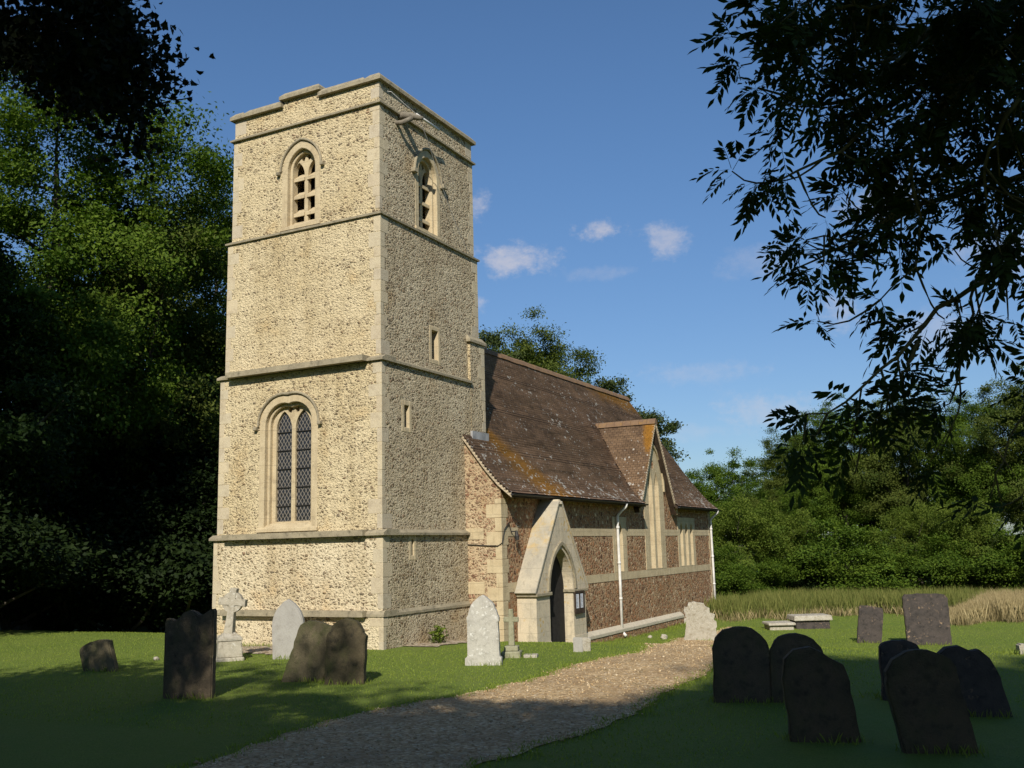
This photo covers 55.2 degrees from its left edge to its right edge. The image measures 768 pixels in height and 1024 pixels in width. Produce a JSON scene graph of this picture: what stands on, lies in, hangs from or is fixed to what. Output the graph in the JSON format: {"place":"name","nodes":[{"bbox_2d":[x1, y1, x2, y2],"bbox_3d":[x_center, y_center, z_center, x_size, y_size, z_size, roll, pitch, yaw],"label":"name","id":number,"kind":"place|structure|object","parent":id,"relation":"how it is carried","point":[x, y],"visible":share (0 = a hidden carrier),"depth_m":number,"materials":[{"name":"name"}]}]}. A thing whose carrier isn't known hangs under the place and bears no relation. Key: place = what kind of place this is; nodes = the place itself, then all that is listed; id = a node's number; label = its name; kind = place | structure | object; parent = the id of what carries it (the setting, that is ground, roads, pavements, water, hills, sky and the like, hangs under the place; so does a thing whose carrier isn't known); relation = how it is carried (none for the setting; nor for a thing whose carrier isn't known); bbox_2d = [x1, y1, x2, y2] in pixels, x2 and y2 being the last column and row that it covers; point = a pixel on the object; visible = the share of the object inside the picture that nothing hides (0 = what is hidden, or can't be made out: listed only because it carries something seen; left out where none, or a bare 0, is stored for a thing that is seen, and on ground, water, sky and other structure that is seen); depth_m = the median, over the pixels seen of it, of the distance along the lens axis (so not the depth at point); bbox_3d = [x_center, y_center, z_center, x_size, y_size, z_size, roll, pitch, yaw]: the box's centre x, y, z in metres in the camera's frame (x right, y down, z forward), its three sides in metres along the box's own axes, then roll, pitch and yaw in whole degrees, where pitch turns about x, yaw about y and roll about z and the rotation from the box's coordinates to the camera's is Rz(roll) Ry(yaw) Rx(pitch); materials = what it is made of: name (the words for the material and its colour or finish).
{"place":"outdoors","nodes":[
{"label":"outdoors","id":0,"kind":"place"},
{"bbox_2d":[189,626,750,767],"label":"gravel path","id":1,"kind":"structure","parent":0,"point":[415,723],"depth_m":11.94,"materials":[{"name":"beige gravel"}]},
{"bbox_2d":[0,535,1023,767],"bbox_3d":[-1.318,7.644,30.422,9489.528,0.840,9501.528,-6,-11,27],"label":"ground","id":2,"kind":"structure","parent":0,"point":[38,741],"depth_m":12.81,"materials":[{"name":"green plant"}]},
{"bbox_2d":[0,237,111,516],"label":"dark tree","id":3,"kind":"object","parent":2,"relation":"on","point":[27,433],"visible":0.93,"depth_m":30.80,"materials":[{"name":"green plant"}]},
{"bbox_2d":[0,454,126,615],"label":"shrub","id":4,"kind":"object","parent":2,"relation":"on","point":[24,534],"visible":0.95,"depth_m":28.37,"materials":[{"name":"green plant"}]},
{"bbox_2d":[0,469,171,630],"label":"shrub","id":5,"kind":"object","parent":2,"relation":"on","point":[31,598],"visible":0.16,"depth_m":33.47,"materials":[{"name":"green plant"}]},
{"bbox_2d":[0,464,178,629],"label":"shrub","id":6,"kind":"object","parent":2,"relation":"on","point":[13,612],"visible":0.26,"depth_m":32.15,"materials":[{"name":"green plant"}]},
{"bbox_2d":[79,639,118,671],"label":"headstone","id":7,"kind":"object","parent":2,"relation":"on","point":[96,655],"visible":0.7,"depth_m":18.40,"materials":[{"name":"grey stone"}]},
{"bbox_2d":[0,479,212,631],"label":"shrub","id":8,"kind":"object","parent":2,"relation":"on","point":[118,621],"visible":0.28,"depth_m":33.86,"materials":[{"name":"green plant"}]},
{"bbox_2d":[0,0,214,185],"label":"maple tree","id":9,"kind":"object","parent":2,"relation":"on","point":[100,71],"visible":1,"depth_m":5.52,"materials":[{"name":"green plant"}]},
{"bbox_2d":[0,33,233,629],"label":"broadleaf tree","id":10,"kind":"object","parent":2,"relation":"on","point":[97,340],"visible":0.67,"depth_m":36.40,"materials":[{"name":"green plant"}]},
{"bbox_2d":[3,137,233,626],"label":"broadleaf tree","id":11,"kind":"object","parent":2,"relation":"on","point":[175,431],"visible":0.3,"depth_m":40.91,"materials":[{"name":"green plant"}]},
{"bbox_2d":[26,405,217,631],"bbox_3d":[-17.421,5.474,40.566,16.055,10.731,14.926,-4,-10,17],"label":"shrub","id":12,"kind":"object","parent":2,"relation":"on","point":[101,467],"visible":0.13,"depth_m":39.66,"materials":[{"name":"green plant"}]},
{"bbox_2d":[43,461,218,632],"bbox_3d":[-12.309,6.187,35.961,10.334,6.907,9.607,2,-10,-19],"label":"shrub","id":13,"kind":"object","parent":2,"relation":"on","point":[199,559],"visible":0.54,"depth_m":34.22,"materials":[{"name":"green plant"}]},
{"bbox_2d":[49,402,218,629],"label":"shrub","id":14,"kind":"object","parent":2,"relation":"on","point":[208,453],"visible":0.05,"depth_m":41.53,"materials":[{"name":"green plant"}]},
{"bbox_2d":[102,445,218,612],"bbox_3d":[-11.778,6.114,39.931,13.062,8.731,12.143,-6,-11,27],"label":"shrub","id":15,"kind":"object","parent":2,"relation":"on","point":[196,468],"visible":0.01,"depth_m":39.75,"materials":[{"name":"green plant"}]},
{"bbox_2d":[125,195,232,458],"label":"broadleaf tree","id":16,"kind":"object","parent":2,"relation":"on","point":[218,349],"visible":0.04,"depth_m":45.65,"materials":[{"name":"green plant"}]},
{"bbox_2d":[163,608,216,698],"bbox_3d":[-4.873,4.187,14.834,0.798,1.528,0.140,-3,-10,9],"label":"headstone","id":17,"kind":"object","parent":2,"relation":"on","point":[190,647],"visible":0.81,"depth_m":14.78,"materials":[{"name":"stone"}]},
{"bbox_2d":[216,588,247,661],"bbox_3d":[-5.750,4.987,20.078,0.616,1.588,0.553,2,-10,-20],"label":"celtic cross","id":18,"kind":"object","parent":2,"relation":"on","point":[233,601],"visible":0.91,"depth_m":19.94,"materials":[{"name":"stone"}]},
{"bbox_2d":[242,645,272,653],"bbox_3d":[-5.387,5.853,21.603,3.100,0.032,1.604,-6,-11,27],"label":"gravel margin","id":19,"kind":"object","parent":2,"relation":"on","point":[265,649],"visible":0.31,"depth_m":21.59,"materials":[{"name":"beige gravel"}]},
{"bbox_2d":[272,599,304,658],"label":"headstone","id":20,"kind":"object","parent":2,"relation":"on","point":[288,620],"visible":0.55,"depth_m":19.96,"materials":[{"name":"grey stone"}]},
{"bbox_2d":[281,620,331,681],"bbox_3d":[-3.352,4.572,16.342,0.693,1.211,0.220,18,-10,1],"label":"headstone","id":21,"kind":"object","parent":2,"relation":"on","point":[307,657],"visible":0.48,"depth_m":16.25,"materials":[{"name":"grey stone"}]},
{"bbox_2d":[324,618,367,684],"bbox_3d":[-2.694,4.447,15.915,0.676,1.253,0.160,-2,-14,9],"label":"headstone","id":22,"kind":"object","parent":2,"relation":"on","point":[346,653],"visible":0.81,"depth_m":15.86,"materials":[{"name":"stone"}]},
{"bbox_2d":[405,640,466,646],"bbox_3d":[-1.208,6.141,23.069,1.032,0.294,3.600,-6,-11,27],"label":"gravel margin","id":23,"kind":"object","parent":2,"relation":"on","point":[430,644],"visible":0.57,"depth_m":22.21,"materials":[{"name":"grey gravel"}]},
{"bbox_2d":[427,625,448,642],"bbox_3d":[-1.727,5.806,22.456,0.502,0.721,0.663,-6,-11,27],"label":"weed","id":24,"kind":"object","parent":2,"relation":"on","point":[436,636],"visible":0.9,"depth_m":22.45,"materials":[{"name":"green plant"}]},
{"bbox_2d":[165,626,754,767],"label":"path edge grass","id":25,"kind":"structure","parent":2,"relation":"on","point":[637,650],"depth_m":12.42,"materials":[{"name":"green plant"}]},
{"bbox_2d":[209,73,720,649],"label":"church","id":26,"kind":"structure","parent":2,"relation":"on","point":[405,457],"depth_m":24.12,"materials":[{"name":"stone"}]},
{"bbox_2d":[253,391,321,532],"bbox_3d":[-5.219,1.823,23.162,2.020,3.289,0.450,-6,-11,27],"label":"tower window","id":27,"kind":"structure","parent":26,"relation":"in","point":[288,450],"depth_m":23.29,"materials":[{"name":"stone"}]},
{"bbox_2d":[276,137,324,231],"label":"belfry window","id":28,"kind":"structure","parent":26,"relation":"in","point":[300,154],"depth_m":24.42,"materials":[{"name":"stone"}]},
{"bbox_2d":[402,400,411,432],"bbox_3d":[-2.585,0.772,22.952,0.298,0.740,0.420,-6,-11,27],"label":"slit window","id":29,"kind":"structure","parent":26,"relation":"in","point":[406,405],"depth_m":22.98,"materials":[{"name":"beige stone"}]},
{"bbox_2d":[409,535,416,559],"bbox_3d":[-2.404,3.762,22.546,0.298,0.580,0.320,-6,-11,27],"label":"slit window","id":30,"kind":"structure","parent":26,"relation":"in","point":[412,538],"depth_m":22.51,"materials":[{"name":"beige stone"}]},
{"bbox_2d":[411,147,446,240],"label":"belfry window","id":31,"kind":"structure","parent":26,"relation":"in","point":[424,165],"depth_m":25.33,"materials":[{"name":"stone"}]},
{"bbox_2d":[429,325,440,364],"bbox_3d":[-2.050,-0.954,24.543,0.298,0.960,0.520,-6,-11,27],"label":"slit window","id":32,"kind":"structure","parent":26,"relation":"in","point":[434,332],"depth_m":24.61,"materials":[{"name":"beige stone"}]},
{"bbox_2d":[550,556,565,642],"bbox_3d":[1.055,5.993,25.875,0.060,3.240,1.460,-6,-11,27],"label":"door","id":33,"kind":"structure","parent":26,"relation":"in","point":[557,612],"depth_m":26.16,"materials":[{"name":"black wood"}]},
{"bbox_2d":[574,590,584,613],"bbox_3d":[1.832,5.926,26.634,0.045,0.607,0.623,-6,-11,27],"label":"notice board","id":34,"kind":"object","parent":26,"relation":"attached to","point":[579,602],"visible":1,"depth_m":26.60,"materials":[{"name":"brown wood"}]},
{"bbox_2d":[612,517,627,572],"bbox_3d":[3.320,5.138,31.354,0.316,1.745,1.200,-6,-11,27],"label":"lancet window","id":35,"kind":"structure","parent":26,"relation":"in","point":[622,520],"depth_m":31.47,"materials":[{"name":"beige glass"}]},
{"bbox_2d":[643,444,666,569],"bbox_3d":[4.883,4.277,34.552,0.370,4.415,2.240,-6,-11,27],"label":"gablet window","id":36,"kind":"structure","parent":26,"relation":"in","point":[654,521],"depth_m":34.62,"materials":[{"name":"beige glass"}]},
{"bbox_2d":[677,517,696,566],"bbox_3d":[6.546,6.039,37.495,0.316,1.825,2.130,-6,-11,27],"label":"triple lancet window","id":37,"kind":"structure","parent":26,"relation":"in","point":[685,526],"depth_m":37.50,"materials":[{"name":"beige glass"}]},
{"bbox_2d":[465,595,502,665],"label":"headstone","id":38,"kind":"object","parent":2,"relation":"on","point":[483,634],"visible":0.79,"depth_m":17.98,"materials":[{"name":"stone"}]},
{"bbox_2d":[479,324,524,360],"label":"thin tree","id":39,"kind":"object","parent":2,"relation":"on","point":[488,340],"visible":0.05,"depth_m":60.44,"materials":[{"name":"green plant"}]},
{"bbox_2d":[501,609,537,657],"bbox_3d":[0.148,4.890,19.068,0.689,1.012,0.349,-3,-10,7],"label":"stone cross","id":40,"kind":"object","parent":2,"relation":"on","point":[512,649],"visible":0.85,"depth_m":19.02,"materials":[{"name":"grey stone"}]},
{"bbox_2d":[490,305,605,386],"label":"broadleaf tree","id":41,"kind":"object","parent":2,"relation":"on","point":[552,359],"visible":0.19,"depth_m":61.60,"materials":[{"name":"green plant"}]},
{"bbox_2d":[80,622,1023,757],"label":"wall tufts","id":42,"kind":"object","parent":2,"relation":"on","point":[662,630],"visible":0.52,"depth_m":14.54,"materials":[{"name":"green plant"}]},
{"bbox_2d":[573,637,582,651],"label":"stone slab","id":43,"kind":"structure","parent":2,"relation":"on","point":[577,644],"depth_m":19.71,"materials":[{"name":"grey stone"}]},
{"bbox_2d":[582,637,590,650],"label":"stone block","id":44,"kind":"structure","parent":2,"relation":"on","point":[586,643],"depth_m":19.83,"materials":[{"name":"grey stone"}]},
{"bbox_2d":[587,373,690,464],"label":"thin tree","id":45,"kind":"object","parent":2,"relation":"on","point":[612,385],"visible":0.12,"depth_m":66.92,"materials":[{"name":"green plant"}]},
{"bbox_2d":[660,634,667,638],"bbox_3d":[4.634,7.721,29.863,0.209,0.202,0.286,-6,-11,27],"label":"loose stone","id":46,"kind":"object","parent":2,"relation":"on","point":[664,636],"visible":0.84,"depth_m":29.78,"materials":[{"name":"grey stone"}]},
{"bbox_2d":[684,601,716,639],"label":"headstone","id":47,"kind":"object","parent":2,"relation":"on","point":[701,622],"visible":0.67,"depth_m":28.99,"materials":[{"name":"stone"}]},
{"bbox_2d":[684,469,737,538],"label":"broadleaf tree","id":48,"kind":"object","parent":2,"relation":"on","point":[707,494],"visible":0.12,"depth_m":78.71,"materials":[{"name":"green plant"}]},
{"bbox_2d":[685,446,768,565],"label":"broadleaf tree","id":49,"kind":"object","parent":2,"relation":"on","point":[732,475],"visible":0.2,"depth_m":84.95,"materials":[{"name":"green plant"}]},
{"bbox_2d":[713,543,761,596],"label":"bush","id":50,"kind":"object","parent":2,"relation":"on","point":[730,578],"visible":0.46,"depth_m":42.20,"materials":[{"name":"green plant"}]},
{"bbox_2d":[712,626,770,702],"bbox_3d":[3.052,3.841,13.046,0.749,1.195,0.160,-1,-9,9],"label":"headstone","id":51,"kind":"object","parent":2,"relation":"on","point":[741,661],"visible":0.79,"depth_m":12.98,"materials":[{"name":"stone"}]},
{"bbox_2d":[709,495,805,586],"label":"bush","id":52,"kind":"object","parent":2,"relation":"on","point":[730,532],"visible":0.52,"depth_m":45.81,"materials":[{"name":"green plant"}]},
{"bbox_2d":[740,458,785,501],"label":"broadleaf tree","id":53,"kind":"object","parent":2,"relation":"on","point":[757,483],"visible":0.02,"depth_m":93.82,"materials":[{"name":"green plant"}]},
{"bbox_2d":[746,553,803,592],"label":"bush","id":54,"kind":"object","parent":2,"relation":"on","point":[769,579],"visible":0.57,"depth_m":44.59,"materials":[{"name":"green plant"}]},
{"bbox_2d":[762,621,795,629],"bbox_3d":[8.837,8.069,32.449,0.888,0.382,0.987,-2,-9,0],"label":"ledger tomb","id":55,"kind":"object","parent":2,"relation":"on","point":[778,625],"visible":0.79,"depth_m":32.06,"materials":[{"name":"stone"}]},
{"bbox_2d":[734,427,842,582],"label":"broadleaf tree","id":56,"kind":"object","parent":2,"relation":"on","point":[777,478],"visible":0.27,"depth_m":67.22,"materials":[{"name":"green plant"}]},
{"bbox_2d":[750,507,832,592],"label":"bush","id":57,"kind":"object","parent":2,"relation":"on","point":[796,528],"visible":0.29,"depth_m":48.12,"materials":[{"name":"green plant"}]},
{"bbox_2d":[757,449,833,539],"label":"broadleaf tree","id":58,"kind":"object","parent":2,"relation":"on","point":[775,488],"depth_m":81.23,"materials":[{"name":"green plant"}]},
{"bbox_2d":[769,633,822,702],"bbox_3d":[3.755,3.853,12.934,0.709,1.101,0.150,0,-9,10],"label":"headstone","id":59,"kind":"object","parent":2,"relation":"on","point":[782,646],"visible":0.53,"depth_m":12.93,"materials":[{"name":"stone"}]},
{"bbox_2d":[780,568,836,590],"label":"bush","id":60,"kind":"object","parent":2,"relation":"on","point":[798,582],"visible":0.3,"depth_m":45.13,"materials":[{"name":"green plant"}]},
{"bbox_2d":[787,613,832,628],"bbox_3d":[9.932,7.995,32.701,1.262,0.583,0.993,-2,-9,0],"label":"ledger tomb","id":61,"kind":"object","parent":2,"relation":"on","point":[813,621],"visible":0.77,"depth_m":32.30,"materials":[{"name":"stone"}]},
{"bbox_2d":[781,646,861,742],"bbox_3d":[3.271,3.403,10.426,0.729,1.196,0.160,-8,-10,8],"label":"headstone","id":62,"kind":"object","parent":2,"relation":"on","point":[818,698],"visible":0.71,"depth_m":10.36,"materials":[{"name":"stone"}]},
{"bbox_2d":[770,392,896,571],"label":"broadleaf tree","id":63,"kind":"object","parent":2,"relation":"on","point":[820,501],"visible":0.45,"depth_m":55.87,"materials":[{"name":"green plant"}]},
{"bbox_2d":[687,0,1023,560],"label":"ash tree","id":64,"kind":"object","parent":2,"relation":"on","point":[967,49],"visible":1,"depth_m":5.90,"materials":[{"name":"green plant"}]},
{"bbox_2d":[777,514,943,593],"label":"bush","id":65,"kind":"object","parent":2,"relation":"on","point":[824,557],"visible":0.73,"depth_m":44.41,"materials":[{"name":"green plant"}]},
{"bbox_2d":[825,426,910,540],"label":"broadleaf tree","id":66,"kind":"object","parent":2,"relation":"on","point":[870,523],"visible":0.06,"depth_m":61.84,"materials":[{"name":"green plant"}]},
{"bbox_2d":[857,605,882,642],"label":"headstone","id":67,"kind":"object","parent":2,"relation":"on","point":[870,624],"visible":0.73,"depth_m":27.43,"materials":[{"name":"grey stone"}]},
{"bbox_2d":[821,539,923,587],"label":"bush","id":68,"kind":"object","parent":2,"relation":"on","point":[887,557],"visible":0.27,"depth_m":44.37,"materials":[{"name":"green plant"}]},
{"bbox_2d":[878,639,918,700],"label":"headstone","id":69,"kind":"object","parent":2,"relation":"on","point":[888,650],"visible":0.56,"depth_m":12.95,"materials":[{"name":"grey stone"}]},
{"bbox_2d":[832,383,971,585],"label":"broadleaf tree","id":70,"kind":"object","parent":2,"relation":"on","point":[890,486],"visible":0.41,"depth_m":53.18,"materials":[{"name":"green plant"}]},
{"bbox_2d":[861,499,948,584],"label":"bush","id":71,"kind":"object","parent":2,"relation":"on","point":[913,524],"visible":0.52,"depth_m":46.14,"materials":[{"name":"green plant"}]},
{"bbox_2d":[902,593,951,644],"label":"headstone","id":72,"kind":"object","parent":2,"relation":"on","point":[926,618],"visible":0.76,"depth_m":26.66,"materials":[{"name":"grey stone"}]},
{"bbox_2d":[883,649,977,753],"bbox_3d":[4.145,3.255,9.738,0.710,1.217,0.150,-13,-11,7],"label":"headstone","id":73,"kind":"object","parent":2,"relation":"on","point":[927,703],"visible":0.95,"depth_m":9.69,"materials":[{"name":"stone"}]},
{"bbox_2d":[899,529,1002,591],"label":"bush","id":74,"kind":"object","parent":2,"relation":"on","point":[951,573],"visible":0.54,"depth_m":42.92,"materials":[{"name":"green plant"}]},
{"bbox_2d":[904,414,1008,532],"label":"broadleaf tree","id":75,"kind":"object","parent":2,"relation":"on","point":[942,469],"visible":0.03,"depth_m":62.31,"materials":[{"name":"green plant"}]},
{"bbox_2d":[894,386,1023,583],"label":"broadleaf tree","id":76,"kind":"object","parent":2,"relation":"on","point":[962,493],"visible":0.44,"depth_m":50.08,"materials":[{"name":"green plant"}]},
{"bbox_2d":[924,496,1023,588],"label":"bush","id":77,"kind":"object","parent":2,"relation":"on","point":[977,526],"visible":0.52,"depth_m":43.55,"materials":[{"name":"green plant"}]},
{"bbox_2d":[937,645,1012,716],"bbox_3d":[5.497,3.651,11.716,0.729,1.055,0.180,-12,-11,8],"label":"headstone","id":78,"kind":"object","parent":2,"relation":"on","point":[982,689],"visible":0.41,"depth_m":11.63,"materials":[{"name":"grey stone"}]},
{"bbox_2d":[934,361,1023,531],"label":"broadleaf tree","id":79,"kind":"object","parent":2,"relation":"on","point":[1013,410],"visible":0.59,"depth_m":48.03,"materials":[{"name":"green plant"}]},
{"bbox_2d":[953,525,1023,589],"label":"bush","id":80,"kind":"object","parent":2,"relation":"on","point":[1009,574],"visible":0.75,"depth_m":41.08,"materials":[{"name":"green plant"}]},
{"bbox_2d":[1001,536,1023,586],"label":"bush","id":81,"kind":"object","parent":2,"relation":"on","point":[1019,550],"visible":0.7,"depth_m":40.63,"materials":[{"name":"green plant"}]},
{"bbox_2d":[1015,643,1023,654],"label":"tomb","id":82,"kind":"object","parent":2,"relation":"on","point":[1020,646],"visible":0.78,"depth_m":17.63,"materials":[{"name":"stone"}]},
{"bbox_2d":[0,0,1023,537],"label":"sky","id":83,"kind":"structure","parent":0,"point":[590,123],"materials":[{"name":"blue"}]},
{"bbox_2d":[710,603,903,622],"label":"tawny grass","id":84,"kind":"structure","parent":0,"point":[803,611],"depth_m":37.34,"materials":[{"name":"plant"}]},
{"bbox_2d":[703,582,1023,621],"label":"long grass","id":85,"kind":"structure","parent":0,"point":[780,601],"depth_m":38.62,"materials":[{"name":"plant"}]},
{"bbox_2d":[949,588,1023,625],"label":"tawny grass","id":86,"kind":"structure","parent":0,"point":[1001,605],"depth_m":33.25,"materials":[{"name":"plant"}]}
]}

